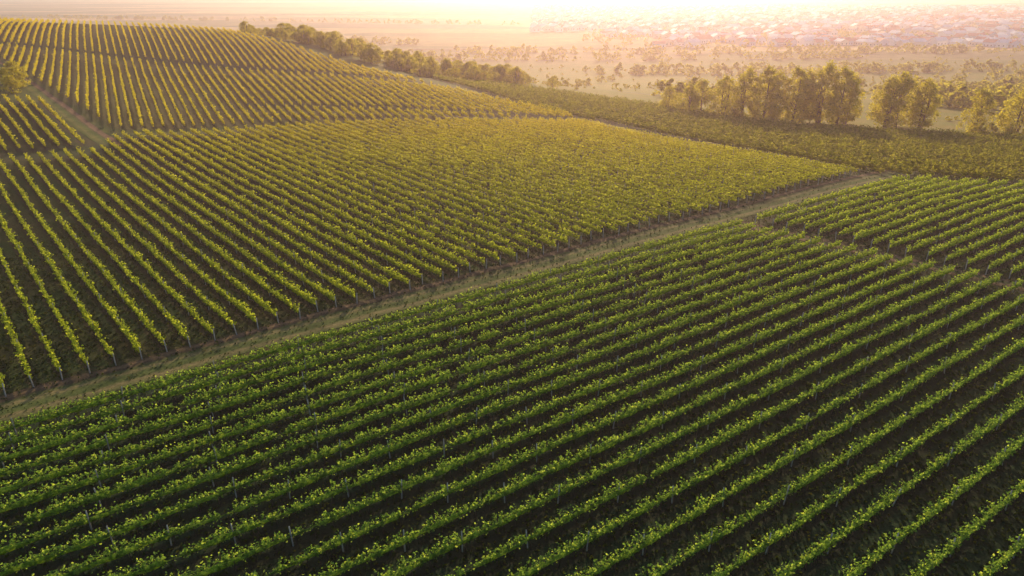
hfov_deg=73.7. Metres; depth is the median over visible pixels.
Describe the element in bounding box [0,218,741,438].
vine row
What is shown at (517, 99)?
orchard row
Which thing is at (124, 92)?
vine row
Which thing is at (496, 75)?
broadleaf tree
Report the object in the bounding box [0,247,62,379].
vine row
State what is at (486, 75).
broadleaf tree
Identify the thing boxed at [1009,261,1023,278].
vine row
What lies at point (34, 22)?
vine row
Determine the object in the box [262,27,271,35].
broadleaf tree
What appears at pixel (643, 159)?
vine row
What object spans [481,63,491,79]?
broadleaf tree
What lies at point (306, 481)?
vine row
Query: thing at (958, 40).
village house
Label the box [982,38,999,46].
village house
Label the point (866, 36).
village house
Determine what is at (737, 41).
village house
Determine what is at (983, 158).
orchard row
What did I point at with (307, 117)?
vine row
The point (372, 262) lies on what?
vine row
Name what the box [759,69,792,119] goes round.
poplar tree
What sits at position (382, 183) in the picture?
vine row
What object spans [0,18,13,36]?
vine row
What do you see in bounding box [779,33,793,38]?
village house
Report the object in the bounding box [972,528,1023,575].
vine row
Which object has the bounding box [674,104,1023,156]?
orchard row
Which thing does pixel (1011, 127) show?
shrub
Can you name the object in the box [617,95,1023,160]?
orchard row
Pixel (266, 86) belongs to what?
vine row
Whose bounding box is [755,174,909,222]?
vine row
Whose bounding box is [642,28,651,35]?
village house
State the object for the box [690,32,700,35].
village house
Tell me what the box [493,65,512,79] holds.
broadleaf tree
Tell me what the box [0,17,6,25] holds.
vine row
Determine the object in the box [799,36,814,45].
village house
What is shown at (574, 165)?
vine row
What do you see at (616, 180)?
vine row
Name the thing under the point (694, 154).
vine row
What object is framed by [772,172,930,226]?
vine row
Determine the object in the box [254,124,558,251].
vine row
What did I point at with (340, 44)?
broadleaf tree
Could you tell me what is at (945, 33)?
village house
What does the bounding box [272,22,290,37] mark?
broadleaf tree
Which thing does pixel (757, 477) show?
vine row
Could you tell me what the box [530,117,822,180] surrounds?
vine row
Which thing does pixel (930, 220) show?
vine row
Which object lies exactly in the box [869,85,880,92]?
shrub
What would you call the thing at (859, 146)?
orchard row
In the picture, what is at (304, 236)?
vine row
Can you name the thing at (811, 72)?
poplar tree
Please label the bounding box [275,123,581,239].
vine row
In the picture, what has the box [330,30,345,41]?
broadleaf tree
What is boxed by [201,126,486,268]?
vine row
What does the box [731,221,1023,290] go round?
cross path
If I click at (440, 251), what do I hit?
vine row
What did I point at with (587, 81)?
shrub
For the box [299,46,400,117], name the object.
vine row
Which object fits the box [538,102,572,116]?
vine row
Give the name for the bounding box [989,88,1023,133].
willow tree
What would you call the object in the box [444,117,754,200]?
vine row
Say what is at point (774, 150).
orchard row
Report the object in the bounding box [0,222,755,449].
vine row
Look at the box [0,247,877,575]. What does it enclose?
vine row
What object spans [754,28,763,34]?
village house
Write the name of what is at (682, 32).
village house
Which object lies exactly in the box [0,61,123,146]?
hill path
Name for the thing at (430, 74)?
broadleaf tree
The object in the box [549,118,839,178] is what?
vine row
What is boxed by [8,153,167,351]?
vine row
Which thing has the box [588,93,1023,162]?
orchard row
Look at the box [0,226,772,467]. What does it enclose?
vine row
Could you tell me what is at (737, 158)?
vine row
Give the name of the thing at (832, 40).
village house
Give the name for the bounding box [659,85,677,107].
willow tree
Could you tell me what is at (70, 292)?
vine row
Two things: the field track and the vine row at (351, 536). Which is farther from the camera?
the field track
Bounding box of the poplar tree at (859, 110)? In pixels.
[835,72,866,123]
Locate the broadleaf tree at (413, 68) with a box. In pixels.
[407,59,418,72]
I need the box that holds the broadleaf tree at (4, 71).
[0,60,29,83]
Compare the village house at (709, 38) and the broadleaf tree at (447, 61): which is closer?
the broadleaf tree at (447, 61)
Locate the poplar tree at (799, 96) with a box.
[772,65,814,122]
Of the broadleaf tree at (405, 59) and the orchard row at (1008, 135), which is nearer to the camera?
the orchard row at (1008, 135)
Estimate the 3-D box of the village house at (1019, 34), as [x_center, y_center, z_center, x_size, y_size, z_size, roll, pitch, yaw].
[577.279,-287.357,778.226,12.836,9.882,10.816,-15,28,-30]
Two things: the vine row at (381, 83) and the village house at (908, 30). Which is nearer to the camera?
the vine row at (381, 83)
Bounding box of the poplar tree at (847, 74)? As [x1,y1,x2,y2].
[819,65,861,124]
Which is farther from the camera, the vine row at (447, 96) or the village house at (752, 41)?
the village house at (752, 41)
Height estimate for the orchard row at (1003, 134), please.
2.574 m
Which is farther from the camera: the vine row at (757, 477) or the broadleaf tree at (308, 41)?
the broadleaf tree at (308, 41)
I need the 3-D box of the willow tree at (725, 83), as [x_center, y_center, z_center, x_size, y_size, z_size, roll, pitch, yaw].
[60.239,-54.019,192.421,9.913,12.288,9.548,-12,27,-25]
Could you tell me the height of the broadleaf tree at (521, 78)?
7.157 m
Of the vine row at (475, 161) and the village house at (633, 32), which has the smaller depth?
the vine row at (475, 161)
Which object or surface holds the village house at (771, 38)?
on the ground at (492, 16)
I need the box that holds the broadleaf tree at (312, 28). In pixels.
[304,26,317,43]
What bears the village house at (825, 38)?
on the ground at (492, 16)
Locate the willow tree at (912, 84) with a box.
[874,69,928,126]
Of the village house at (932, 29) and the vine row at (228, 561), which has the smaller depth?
the vine row at (228, 561)
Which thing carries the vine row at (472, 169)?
on the ground at (492, 16)
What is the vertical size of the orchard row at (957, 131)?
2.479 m
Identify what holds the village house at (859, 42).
on the ground at (492, 16)
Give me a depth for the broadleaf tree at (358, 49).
232.53 m
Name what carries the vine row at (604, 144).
on the ground at (492, 16)
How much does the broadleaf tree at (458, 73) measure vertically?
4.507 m
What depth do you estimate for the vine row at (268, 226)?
91.89 m
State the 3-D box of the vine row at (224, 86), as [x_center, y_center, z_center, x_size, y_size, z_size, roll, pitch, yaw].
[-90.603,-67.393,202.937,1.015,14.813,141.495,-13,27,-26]
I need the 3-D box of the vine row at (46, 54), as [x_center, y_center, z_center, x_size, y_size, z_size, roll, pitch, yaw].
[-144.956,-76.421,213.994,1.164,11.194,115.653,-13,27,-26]
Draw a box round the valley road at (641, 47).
[409,45,1020,48]
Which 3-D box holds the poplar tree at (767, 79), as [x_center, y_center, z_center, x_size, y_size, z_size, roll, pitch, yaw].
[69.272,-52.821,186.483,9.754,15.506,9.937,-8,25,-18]
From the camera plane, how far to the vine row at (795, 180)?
127.71 m
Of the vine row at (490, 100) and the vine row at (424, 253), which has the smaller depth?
the vine row at (424, 253)
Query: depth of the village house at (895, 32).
808.04 m
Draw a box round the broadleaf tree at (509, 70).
[506,69,526,84]
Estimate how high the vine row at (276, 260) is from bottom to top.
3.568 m
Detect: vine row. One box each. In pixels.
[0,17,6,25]
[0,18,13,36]
[0,18,19,51]
[0,104,33,147]
[0,118,19,149]
[0,134,6,152]
[0,159,142,358]
[0,181,116,365]
[0,211,90,372]
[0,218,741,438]
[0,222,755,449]
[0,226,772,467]
[0,228,789,480]
[0,231,806,499]
[0,235,822,514]
[0,240,841,534]
[0,244,857,561]
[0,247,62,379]
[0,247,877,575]
[0,298,33,386]
[0,373,6,396]
[2,94,45,147]
[3,18,25,58]
[8,18,31,61]
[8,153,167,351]
[15,95,58,146]
[16,18,37,65]
[23,153,190,346]
[24,18,43,73]
[25,95,70,146]
[32,19,49,75]
[32,253,892,575]
[37,95,83,143]
[37,151,215,339]
[38,18,55,81]
[48,19,61,88]
[48,150,236,334]
[56,20,67,93]
[63,147,258,329]
[65,19,73,99]
[75,20,79,105]
[76,146,278,322]
[83,20,89,111]
[89,20,99,118]
[90,147,300,318]
[91,255,913,575]
[95,20,110,124]
[100,145,318,311]
[101,20,121,127]
[106,138,336,306]
[107,21,132,125]
[113,21,143,126]
[113,133,357,303]
[120,21,153,126]
[121,129,374,297]
[126,21,163,126]
[131,22,174,126]
[133,131,391,292]
[137,22,184,127]
[142,128,410,289]
[143,22,194,127]
[150,23,204,124]
[155,129,422,283]
[156,23,214,124]
[161,23,224,123]
[165,258,935,575]
[168,23,234,123]
[169,129,443,280]
[174,24,243,124]
[179,24,253,124]
[179,129,458,277]
[186,25,262,122]
[190,128,470,271]
[192,25,272,121]
[198,26,281,123]
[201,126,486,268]
[204,26,291,121]
[210,26,300,121]
[212,127,500,264]
[217,27,309,120]
[222,27,319,119]
[224,126,516,261]
[229,29,328,119]
[232,126,528,255]
[237,30,338,118]
[238,264,957,575]
[244,124,543,254]
[245,32,345,117]
[253,32,355,118]
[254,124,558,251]
[262,35,364,117]
[264,123,569,243]
[271,37,374,120]
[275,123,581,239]
[280,39,381,119]
[285,122,590,235]
[290,43,391,117]
[295,122,603,235]
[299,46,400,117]
[302,269,979,575]
[306,121,619,235]
[309,49,409,118]
[314,120,628,231]
[319,53,418,116]
[324,119,639,226]
[329,56,427,116]
[335,119,649,225]
[339,59,435,116]
[344,118,658,223]
[350,62,444,117]
[355,119,669,220]
[361,64,452,116]
[364,118,683,219]
[372,68,460,116]
[373,117,690,216]
[374,271,1002,575]
[384,70,468,116]
[384,118,702,213]
[393,117,710,211]
[396,73,478,116]
[404,117,720,208]
[407,75,486,118]
[414,116,728,207]
[420,78,494,117]
[423,115,738,205]
[430,81,503,116]
[435,117,747,202]
[439,278,1023,575]
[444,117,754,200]
[447,85,509,118]
[454,117,765,198]
[456,86,517,118]
[464,117,774,195]
[469,90,526,117]
[473,117,778,191]
[481,92,530,116]
[483,116,786,190]
[493,118,794,189]
[495,95,540,115]
[503,116,800,187]
[506,97,547,115]
[508,294,1023,575]
[514,116,808,185]
[518,100,556,117]
[522,116,818,182]
[527,101,564,116]
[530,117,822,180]
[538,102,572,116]
[540,117,832,180]
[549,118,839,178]
[557,117,845,177]
[564,313,1023,575]
[567,117,850,176]
[577,118,859,174]
[635,334,1023,575]
[702,364,1023,575]
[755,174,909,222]
[771,391,1023,575]
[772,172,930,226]
[785,175,947,229]
[803,177,970,231]
[817,177,988,236]
[835,177,1008,240]
[838,431,1023,575]
[852,180,1023,243]
[870,187,1023,248]
[887,194,1023,252]
[905,201,1023,256]
[907,478,1023,575]
[926,212,1023,260]
[943,220,1023,265]
[965,232,1023,269]
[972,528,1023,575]
[985,247,1023,274]
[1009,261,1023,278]
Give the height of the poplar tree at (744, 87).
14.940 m
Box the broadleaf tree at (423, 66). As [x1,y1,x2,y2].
[410,57,428,76]
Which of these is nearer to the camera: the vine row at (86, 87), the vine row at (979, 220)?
the vine row at (979, 220)
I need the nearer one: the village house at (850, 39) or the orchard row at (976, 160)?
the orchard row at (976, 160)
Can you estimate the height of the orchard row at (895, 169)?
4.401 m
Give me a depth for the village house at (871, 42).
685.02 m
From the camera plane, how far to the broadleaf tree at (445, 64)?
238.17 m
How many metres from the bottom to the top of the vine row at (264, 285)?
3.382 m
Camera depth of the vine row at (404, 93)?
180.68 m
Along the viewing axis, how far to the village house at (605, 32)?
831.24 m
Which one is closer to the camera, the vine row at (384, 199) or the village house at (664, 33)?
the vine row at (384, 199)
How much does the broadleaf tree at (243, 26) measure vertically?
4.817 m
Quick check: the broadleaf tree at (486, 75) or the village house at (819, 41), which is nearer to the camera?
the broadleaf tree at (486, 75)
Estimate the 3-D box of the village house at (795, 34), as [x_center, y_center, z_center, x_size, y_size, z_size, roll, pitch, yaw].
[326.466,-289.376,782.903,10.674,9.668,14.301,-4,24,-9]
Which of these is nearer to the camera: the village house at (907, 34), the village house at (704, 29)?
the village house at (907, 34)
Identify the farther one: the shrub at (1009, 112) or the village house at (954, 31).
the village house at (954, 31)
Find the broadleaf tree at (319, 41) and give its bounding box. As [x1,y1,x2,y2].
[315,34,323,47]
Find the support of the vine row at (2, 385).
on the ground at (492, 16)
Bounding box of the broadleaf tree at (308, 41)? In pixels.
[302,33,312,44]
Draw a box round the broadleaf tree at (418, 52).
[412,50,426,60]
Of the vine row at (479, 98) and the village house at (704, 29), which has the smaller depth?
the vine row at (479, 98)
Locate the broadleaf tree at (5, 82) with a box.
[0,75,20,92]
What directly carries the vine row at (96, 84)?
on the ground at (492, 16)
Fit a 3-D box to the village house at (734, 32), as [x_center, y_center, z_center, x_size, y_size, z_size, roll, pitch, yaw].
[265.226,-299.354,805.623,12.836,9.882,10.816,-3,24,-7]
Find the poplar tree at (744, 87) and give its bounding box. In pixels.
[730,66,761,116]
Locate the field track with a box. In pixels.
[578,87,792,111]
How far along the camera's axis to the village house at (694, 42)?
672.52 m
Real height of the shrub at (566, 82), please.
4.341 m
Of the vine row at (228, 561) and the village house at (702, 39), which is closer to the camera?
the vine row at (228, 561)
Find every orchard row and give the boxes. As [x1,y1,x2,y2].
[433,74,558,112]
[434,74,595,119]
[437,75,884,172]
[438,72,911,174]
[439,73,934,175]
[457,76,962,177]
[460,75,988,179]
[476,78,1014,180]
[488,79,1023,180]
[492,79,1023,176]
[504,81,1022,173]
[515,83,1023,171]
[527,84,1023,168]
[540,86,1023,166]
[563,89,1022,164]
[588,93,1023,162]
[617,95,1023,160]
[648,99,1023,159]
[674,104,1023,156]
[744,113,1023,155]
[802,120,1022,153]
[831,123,1021,152]
[845,124,1023,150]
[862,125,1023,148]
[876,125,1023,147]
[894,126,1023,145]
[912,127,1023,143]
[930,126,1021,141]
[946,129,1023,139]
[963,130,1023,139]
[981,130,1023,137]
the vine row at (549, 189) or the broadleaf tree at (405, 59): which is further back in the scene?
the broadleaf tree at (405, 59)
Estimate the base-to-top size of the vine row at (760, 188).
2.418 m
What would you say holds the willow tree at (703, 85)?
on the ground at (492, 16)
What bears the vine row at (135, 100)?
on the ground at (492, 16)
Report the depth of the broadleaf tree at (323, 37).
243.72 m
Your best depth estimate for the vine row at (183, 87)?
182.33 m
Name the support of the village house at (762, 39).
on the ground at (492, 16)
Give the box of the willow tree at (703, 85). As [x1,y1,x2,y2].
[687,78,715,110]
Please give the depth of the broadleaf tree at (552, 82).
243.84 m
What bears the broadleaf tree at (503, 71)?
on the ground at (492, 16)
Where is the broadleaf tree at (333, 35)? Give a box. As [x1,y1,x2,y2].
[322,32,345,49]
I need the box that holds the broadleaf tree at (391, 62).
[389,53,406,65]
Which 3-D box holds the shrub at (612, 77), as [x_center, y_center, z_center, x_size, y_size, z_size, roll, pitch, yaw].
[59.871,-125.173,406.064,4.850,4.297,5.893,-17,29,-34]
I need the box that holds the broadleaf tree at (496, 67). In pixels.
[488,66,502,78]
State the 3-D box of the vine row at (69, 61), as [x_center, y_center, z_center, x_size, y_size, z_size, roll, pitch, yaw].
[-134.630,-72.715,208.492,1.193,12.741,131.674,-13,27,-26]
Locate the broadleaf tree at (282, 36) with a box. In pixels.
[278,30,291,40]
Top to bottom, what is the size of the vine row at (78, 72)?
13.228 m
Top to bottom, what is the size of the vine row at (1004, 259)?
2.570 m
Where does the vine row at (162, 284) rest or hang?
on the ground at (492, 16)
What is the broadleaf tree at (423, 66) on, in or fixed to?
on the ground at (492, 16)
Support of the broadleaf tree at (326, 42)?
on the ground at (492, 16)
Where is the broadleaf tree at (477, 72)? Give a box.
[463,65,486,80]
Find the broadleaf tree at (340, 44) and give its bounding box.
[333,39,346,55]
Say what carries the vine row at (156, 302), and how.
on the ground at (492, 16)
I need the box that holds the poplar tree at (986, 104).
[955,87,997,131]
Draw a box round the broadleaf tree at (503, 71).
[495,65,507,80]
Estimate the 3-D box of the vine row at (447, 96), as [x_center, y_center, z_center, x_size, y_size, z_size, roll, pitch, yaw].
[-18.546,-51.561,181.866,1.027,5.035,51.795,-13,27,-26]
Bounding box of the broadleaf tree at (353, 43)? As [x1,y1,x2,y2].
[345,38,358,54]
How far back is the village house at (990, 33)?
798.12 m
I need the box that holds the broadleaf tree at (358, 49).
[353,43,369,59]
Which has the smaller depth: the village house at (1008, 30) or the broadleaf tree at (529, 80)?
the broadleaf tree at (529, 80)
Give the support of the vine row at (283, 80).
on the ground at (492, 16)
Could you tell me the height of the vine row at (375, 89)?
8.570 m
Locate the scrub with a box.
[441,46,1022,91]
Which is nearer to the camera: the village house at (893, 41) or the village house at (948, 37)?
the village house at (893, 41)
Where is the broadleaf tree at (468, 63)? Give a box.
[463,61,475,72]
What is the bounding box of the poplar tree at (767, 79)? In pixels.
[746,65,786,119]
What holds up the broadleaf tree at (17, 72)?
on the ground at (492, 16)
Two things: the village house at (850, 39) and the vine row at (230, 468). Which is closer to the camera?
the vine row at (230, 468)
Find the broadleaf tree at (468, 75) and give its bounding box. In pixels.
[461,71,475,79]
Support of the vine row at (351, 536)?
on the ground at (492, 16)
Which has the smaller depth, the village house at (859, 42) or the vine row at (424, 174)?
the vine row at (424, 174)
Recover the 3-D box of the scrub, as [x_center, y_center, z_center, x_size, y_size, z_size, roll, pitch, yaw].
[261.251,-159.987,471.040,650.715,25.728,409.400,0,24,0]
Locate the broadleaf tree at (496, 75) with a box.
[487,72,501,81]
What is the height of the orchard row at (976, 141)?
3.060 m
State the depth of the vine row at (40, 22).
208.84 m
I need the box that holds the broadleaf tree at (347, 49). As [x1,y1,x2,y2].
[339,42,352,55]
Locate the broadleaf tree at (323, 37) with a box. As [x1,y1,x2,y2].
[310,31,327,45]
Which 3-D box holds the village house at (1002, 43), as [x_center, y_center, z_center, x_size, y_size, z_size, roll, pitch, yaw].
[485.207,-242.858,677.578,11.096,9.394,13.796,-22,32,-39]
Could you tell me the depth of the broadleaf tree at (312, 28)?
250.87 m
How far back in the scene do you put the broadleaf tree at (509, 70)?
243.90 m
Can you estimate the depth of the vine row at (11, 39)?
213.77 m
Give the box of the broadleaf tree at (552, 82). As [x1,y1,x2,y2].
[546,77,558,87]
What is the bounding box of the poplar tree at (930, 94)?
[900,77,944,128]
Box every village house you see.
[600,30,609,35]
[607,30,617,37]
[619,30,630,36]
[627,29,636,34]
[631,28,642,35]
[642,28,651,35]
[651,40,665,46]
[652,30,663,37]
[661,31,668,38]
[661,38,672,45]
[667,36,678,43]
[673,38,683,45]
[676,29,687,34]
[684,38,700,47]
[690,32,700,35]
[693,35,706,43]
[697,26,707,32]
[706,36,712,42]
[711,33,719,41]
[723,34,736,42]
[730,30,742,36]
[735,31,746,38]
[735,37,741,44]
[739,37,755,45]
[742,28,753,34]
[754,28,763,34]
[757,35,766,42]
[766,36,781,44]
[768,33,780,38]
[769,38,784,46]
[775,27,786,31]
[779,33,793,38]
[784,26,794,31]
[785,38,797,46]
[791,31,801,38]
[796,35,808,43]
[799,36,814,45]
[807,29,819,33]
[813,38,824,45]
[815,36,829,44]
[828,28,837,34]
[829,37,836,44]
[833,38,849,44]
[841,36,853,44]
[855,38,867,44]
[859,35,872,38]
[863,38,879,46]
[867,30,878,35]
[876,37,888,44]
[888,25,899,29]
[888,30,902,33]
[888,37,901,45]
[896,39,909,46]
[900,32,914,36]
[905,26,912,32]
[909,37,927,46]
[911,26,924,33]
[922,36,932,44]
[924,27,935,32]
[930,36,948,45]
[938,30,952,36]
[940,35,953,43]
[949,38,967,46]
[951,29,962,35]
[953,33,969,37]
[965,37,973,44]
[966,27,979,33]
[968,32,980,38]
[971,39,983,45]
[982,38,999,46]
[983,31,996,36]
[996,38,1010,47]
[998,34,1012,38]
[1000,28,1014,32]
[1008,38,1020,47]
[1012,31,1023,37]
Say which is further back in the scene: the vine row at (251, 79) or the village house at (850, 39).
the village house at (850, 39)
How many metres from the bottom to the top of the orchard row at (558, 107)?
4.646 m
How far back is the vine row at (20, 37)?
215.56 m
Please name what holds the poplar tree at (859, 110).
on the ground at (492, 16)
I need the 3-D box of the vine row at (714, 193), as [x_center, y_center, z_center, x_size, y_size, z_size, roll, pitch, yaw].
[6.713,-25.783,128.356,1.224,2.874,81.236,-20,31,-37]
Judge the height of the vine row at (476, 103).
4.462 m
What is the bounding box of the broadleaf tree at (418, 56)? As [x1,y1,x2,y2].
[414,54,424,69]
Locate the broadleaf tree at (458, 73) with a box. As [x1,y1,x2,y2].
[451,68,463,78]
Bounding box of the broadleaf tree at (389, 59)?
[385,49,411,68]
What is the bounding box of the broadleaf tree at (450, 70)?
[441,68,457,78]
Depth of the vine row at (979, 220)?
88.88 m
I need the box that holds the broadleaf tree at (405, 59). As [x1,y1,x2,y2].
[393,55,407,67]
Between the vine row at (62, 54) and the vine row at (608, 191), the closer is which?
the vine row at (608, 191)
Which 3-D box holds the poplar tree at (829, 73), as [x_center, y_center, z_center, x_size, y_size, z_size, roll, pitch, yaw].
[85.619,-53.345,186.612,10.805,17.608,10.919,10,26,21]
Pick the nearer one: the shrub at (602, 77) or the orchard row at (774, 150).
the orchard row at (774, 150)
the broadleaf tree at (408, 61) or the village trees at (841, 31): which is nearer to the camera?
the broadleaf tree at (408, 61)
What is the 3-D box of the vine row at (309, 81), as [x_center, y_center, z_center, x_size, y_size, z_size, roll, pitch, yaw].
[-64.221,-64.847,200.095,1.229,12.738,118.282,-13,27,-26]
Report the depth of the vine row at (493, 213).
104.85 m
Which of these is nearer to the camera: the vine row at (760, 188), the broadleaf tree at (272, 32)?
the vine row at (760, 188)
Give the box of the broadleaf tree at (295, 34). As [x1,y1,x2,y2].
[289,24,314,42]
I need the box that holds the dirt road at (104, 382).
[0,159,942,422]
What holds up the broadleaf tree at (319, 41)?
on the ground at (492, 16)
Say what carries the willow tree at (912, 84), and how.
on the ground at (492, 16)
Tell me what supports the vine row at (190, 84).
on the ground at (492, 16)
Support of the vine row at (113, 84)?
on the ground at (492, 16)
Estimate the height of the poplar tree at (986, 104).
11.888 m
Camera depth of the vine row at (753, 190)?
123.62 m
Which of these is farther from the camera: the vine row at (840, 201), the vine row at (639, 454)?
the vine row at (840, 201)
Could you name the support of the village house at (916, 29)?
on the ground at (492, 16)
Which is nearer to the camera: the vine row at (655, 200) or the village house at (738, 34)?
the vine row at (655, 200)
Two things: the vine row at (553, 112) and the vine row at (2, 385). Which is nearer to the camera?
the vine row at (2, 385)
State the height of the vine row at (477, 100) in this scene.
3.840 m
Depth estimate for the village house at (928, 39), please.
702.28 m
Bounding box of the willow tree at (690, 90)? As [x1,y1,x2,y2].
[675,82,700,111]
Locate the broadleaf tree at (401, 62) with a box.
[394,57,409,70]
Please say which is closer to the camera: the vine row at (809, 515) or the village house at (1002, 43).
the vine row at (809, 515)
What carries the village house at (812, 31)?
on the ground at (492, 16)
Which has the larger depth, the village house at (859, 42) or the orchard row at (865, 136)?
the village house at (859, 42)
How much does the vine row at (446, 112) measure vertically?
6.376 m
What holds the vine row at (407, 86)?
on the ground at (492, 16)
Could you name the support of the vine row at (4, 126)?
on the ground at (492, 16)
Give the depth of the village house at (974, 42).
691.37 m
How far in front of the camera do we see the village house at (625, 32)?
814.58 m
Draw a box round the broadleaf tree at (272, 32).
[269,28,278,36]
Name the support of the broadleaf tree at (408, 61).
on the ground at (492, 16)
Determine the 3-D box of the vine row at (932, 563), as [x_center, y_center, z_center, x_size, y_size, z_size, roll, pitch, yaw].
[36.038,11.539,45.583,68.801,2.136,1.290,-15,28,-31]
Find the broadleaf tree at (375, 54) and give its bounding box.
[359,48,382,63]
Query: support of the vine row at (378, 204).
on the ground at (492, 16)
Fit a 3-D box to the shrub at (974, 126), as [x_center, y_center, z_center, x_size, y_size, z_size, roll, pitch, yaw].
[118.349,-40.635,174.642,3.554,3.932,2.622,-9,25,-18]
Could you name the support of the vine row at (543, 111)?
on the ground at (492, 16)
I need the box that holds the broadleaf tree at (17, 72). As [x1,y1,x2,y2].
[1,67,32,87]
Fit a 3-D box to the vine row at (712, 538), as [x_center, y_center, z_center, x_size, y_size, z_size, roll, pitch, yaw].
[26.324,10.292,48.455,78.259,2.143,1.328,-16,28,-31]
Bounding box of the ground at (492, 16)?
[0,0,1023,575]
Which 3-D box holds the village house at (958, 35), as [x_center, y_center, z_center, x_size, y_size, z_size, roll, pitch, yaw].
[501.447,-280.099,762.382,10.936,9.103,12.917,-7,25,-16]
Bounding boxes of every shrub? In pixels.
[547,75,561,85]
[559,77,568,86]
[574,79,582,86]
[584,77,592,85]
[597,75,606,82]
[608,74,614,80]
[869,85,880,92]
[869,95,881,106]
[951,73,961,78]
[966,121,978,133]
[973,122,988,132]
[986,122,997,133]
[1000,107,1016,119]
[1007,125,1016,133]
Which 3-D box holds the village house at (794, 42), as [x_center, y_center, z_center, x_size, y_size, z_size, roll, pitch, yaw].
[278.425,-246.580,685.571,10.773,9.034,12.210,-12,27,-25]
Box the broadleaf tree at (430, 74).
[421,63,436,76]
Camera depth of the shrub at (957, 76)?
429.95 m
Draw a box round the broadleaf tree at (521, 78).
[502,66,527,84]
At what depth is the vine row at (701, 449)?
47.91 m
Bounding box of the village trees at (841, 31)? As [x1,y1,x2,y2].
[582,6,1023,48]
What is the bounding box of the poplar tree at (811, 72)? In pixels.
[784,67,820,121]
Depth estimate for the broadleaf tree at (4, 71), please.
165.97 m
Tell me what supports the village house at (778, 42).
on the ground at (492, 16)
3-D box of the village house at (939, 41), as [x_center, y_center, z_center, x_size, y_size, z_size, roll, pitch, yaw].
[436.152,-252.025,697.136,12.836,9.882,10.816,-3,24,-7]
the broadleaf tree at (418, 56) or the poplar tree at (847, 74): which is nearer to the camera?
the poplar tree at (847, 74)
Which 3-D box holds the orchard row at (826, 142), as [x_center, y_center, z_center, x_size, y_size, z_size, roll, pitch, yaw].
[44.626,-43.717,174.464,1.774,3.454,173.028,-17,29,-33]
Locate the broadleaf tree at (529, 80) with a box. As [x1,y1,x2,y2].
[522,73,532,84]
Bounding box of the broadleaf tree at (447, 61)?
[439,59,456,67]
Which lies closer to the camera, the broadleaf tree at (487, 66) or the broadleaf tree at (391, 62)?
the broadleaf tree at (391, 62)
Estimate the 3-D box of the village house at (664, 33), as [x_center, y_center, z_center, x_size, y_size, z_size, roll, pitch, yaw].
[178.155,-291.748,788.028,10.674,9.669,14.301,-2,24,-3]
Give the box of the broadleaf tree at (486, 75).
[477,70,493,80]
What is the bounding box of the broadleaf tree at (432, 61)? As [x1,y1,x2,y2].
[421,56,441,74]
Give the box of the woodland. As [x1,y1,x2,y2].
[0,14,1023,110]
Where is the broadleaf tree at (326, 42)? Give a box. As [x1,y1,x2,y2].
[321,37,335,50]
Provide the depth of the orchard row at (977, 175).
142.97 m
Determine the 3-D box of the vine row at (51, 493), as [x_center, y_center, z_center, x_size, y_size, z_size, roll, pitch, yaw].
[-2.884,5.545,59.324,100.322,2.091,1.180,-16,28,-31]
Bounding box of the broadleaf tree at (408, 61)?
[404,59,413,71]
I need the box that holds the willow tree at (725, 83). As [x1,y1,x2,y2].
[705,74,739,115]
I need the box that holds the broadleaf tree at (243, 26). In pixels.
[238,20,252,32]
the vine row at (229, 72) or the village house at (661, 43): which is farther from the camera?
the village house at (661, 43)
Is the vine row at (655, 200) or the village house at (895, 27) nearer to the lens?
the vine row at (655, 200)
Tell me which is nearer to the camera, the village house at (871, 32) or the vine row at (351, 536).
the vine row at (351, 536)
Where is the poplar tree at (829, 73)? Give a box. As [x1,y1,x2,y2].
[805,59,845,122]
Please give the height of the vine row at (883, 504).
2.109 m
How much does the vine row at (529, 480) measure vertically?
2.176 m
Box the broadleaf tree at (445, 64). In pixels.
[437,62,452,73]
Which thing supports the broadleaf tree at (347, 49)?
on the ground at (492, 16)
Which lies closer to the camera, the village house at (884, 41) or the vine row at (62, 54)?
the vine row at (62, 54)
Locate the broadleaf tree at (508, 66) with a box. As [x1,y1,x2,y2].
[505,63,512,77]
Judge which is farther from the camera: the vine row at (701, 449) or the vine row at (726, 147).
the vine row at (726, 147)
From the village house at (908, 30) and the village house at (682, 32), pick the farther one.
the village house at (908, 30)
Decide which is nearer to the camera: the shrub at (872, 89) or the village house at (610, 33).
the shrub at (872, 89)
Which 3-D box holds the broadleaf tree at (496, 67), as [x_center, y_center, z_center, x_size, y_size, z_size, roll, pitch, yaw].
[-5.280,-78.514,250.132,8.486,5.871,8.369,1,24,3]
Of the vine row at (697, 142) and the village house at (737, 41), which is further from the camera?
the village house at (737, 41)
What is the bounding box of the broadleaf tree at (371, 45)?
[359,43,383,61]
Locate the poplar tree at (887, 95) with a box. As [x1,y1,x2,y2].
[866,74,908,128]
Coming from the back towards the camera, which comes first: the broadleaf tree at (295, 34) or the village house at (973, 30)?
the village house at (973, 30)
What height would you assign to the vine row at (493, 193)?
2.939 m
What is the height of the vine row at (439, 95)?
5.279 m
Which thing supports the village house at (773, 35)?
on the ground at (492, 16)
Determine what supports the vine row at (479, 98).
on the ground at (492, 16)
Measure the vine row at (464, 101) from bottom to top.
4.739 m
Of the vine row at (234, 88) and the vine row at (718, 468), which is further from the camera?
the vine row at (234, 88)
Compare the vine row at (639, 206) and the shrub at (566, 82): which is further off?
the shrub at (566, 82)

